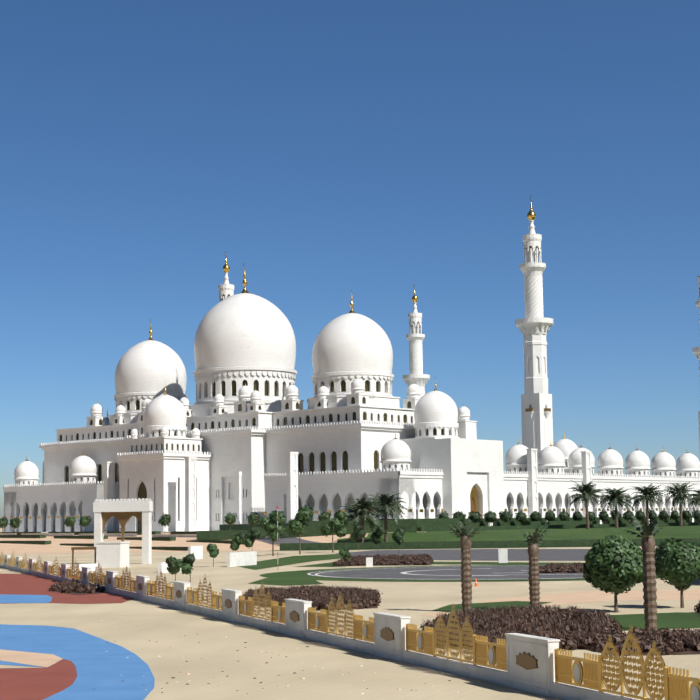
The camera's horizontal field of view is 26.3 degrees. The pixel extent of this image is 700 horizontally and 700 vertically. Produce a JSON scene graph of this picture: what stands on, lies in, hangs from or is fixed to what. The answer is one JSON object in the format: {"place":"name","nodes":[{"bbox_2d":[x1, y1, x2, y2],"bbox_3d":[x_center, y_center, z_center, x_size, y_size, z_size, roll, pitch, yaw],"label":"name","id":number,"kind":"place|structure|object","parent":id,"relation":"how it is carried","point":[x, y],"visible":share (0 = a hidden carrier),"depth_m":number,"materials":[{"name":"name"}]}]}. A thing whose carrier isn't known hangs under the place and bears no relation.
{"place":"outdoors","nodes":[
{"label":"outdoors","id":0,"kind":"place"},
{"bbox_2d":[256,537,319,545],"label":"entry road","id":1,"kind":"structure","parent":0,"point":[288,540],"depth_m":354.04,"materials":[{"name":"asphalt"}]},
{"bbox_2d":[0,527,699,699],"bbox_3d":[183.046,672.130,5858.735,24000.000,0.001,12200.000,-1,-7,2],"label":"ground","id":2,"kind":"structure","parent":0,"point":[163,629],"depth_m":81.55,"materials":[{"name":"beige sand"}]},
{"bbox_2d":[71,498,256,575],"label":"entrance gate","id":3,"kind":"structure","parent":2,"relation":"on","point":[113,554],"depth_m":236.59,"materials":[{"name":"stone"}]},
{"bbox_2d":[0,552,699,699],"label":"fence","id":4,"kind":"object","parent":2,"relation":"on","point":[535,664],"visible":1,"depth_m":63.81,"materials":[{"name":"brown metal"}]},
{"bbox_2d":[0,549,699,699],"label":"ground overlays","id":5,"kind":"object","parent":2,"relation":"on","point":[85,666],"visible":0.75,"depth_m":109.38,"materials":[{"name":"concrete"}]},
{"bbox_2d":[48,553,699,655],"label":"bed shrub","id":6,"kind":"object","parent":5,"relation":"on","point":[571,628],"visible":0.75,"depth_m":86.54,"materials":[{"name":"brown plant"}]},
{"bbox_2d":[0,480,699,550],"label":"mosque garden planting","id":7,"kind":"object","parent":2,"relation":"on","point":[230,529],"visible":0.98,"depth_m":389.39,"materials":[{"name":"plant"}]},
{"bbox_2d":[93,506,699,693],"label":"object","id":8,"kind":"structure","parent":2,"relation":"on","point":[502,555],"depth_m":196.85,"materials":[{"name":"white paint"}]},
{"bbox_2d":[165,505,699,629],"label":"trees","id":9,"kind":"object","parent":2,"relation":"on","point":[615,566],"visible":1,"depth_m":102.26,"materials":[{"name":"green plant"}]},
{"bbox_2d":[0,525,699,553],"bbox_3d":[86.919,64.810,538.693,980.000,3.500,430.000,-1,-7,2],"label":"lawn terrain","id":10,"kind":"structure","parent":0,"point":[56,547],"depth_m":361.70,"materials":[{"name":"green plant"}]},
{"bbox_2d":[2,196,699,532],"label":"mosque","id":11,"kind":"structure","parent":10,"relation":"on","point":[244,436],"depth_m":452.22,"materials":[{"name":"stone"}]},
{"bbox_2d":[0,0,699,518],"label":"sky","id":12,"kind":"structure","parent":0,"point":[372,151],"materials":[{"name":"blue"}]}
]}

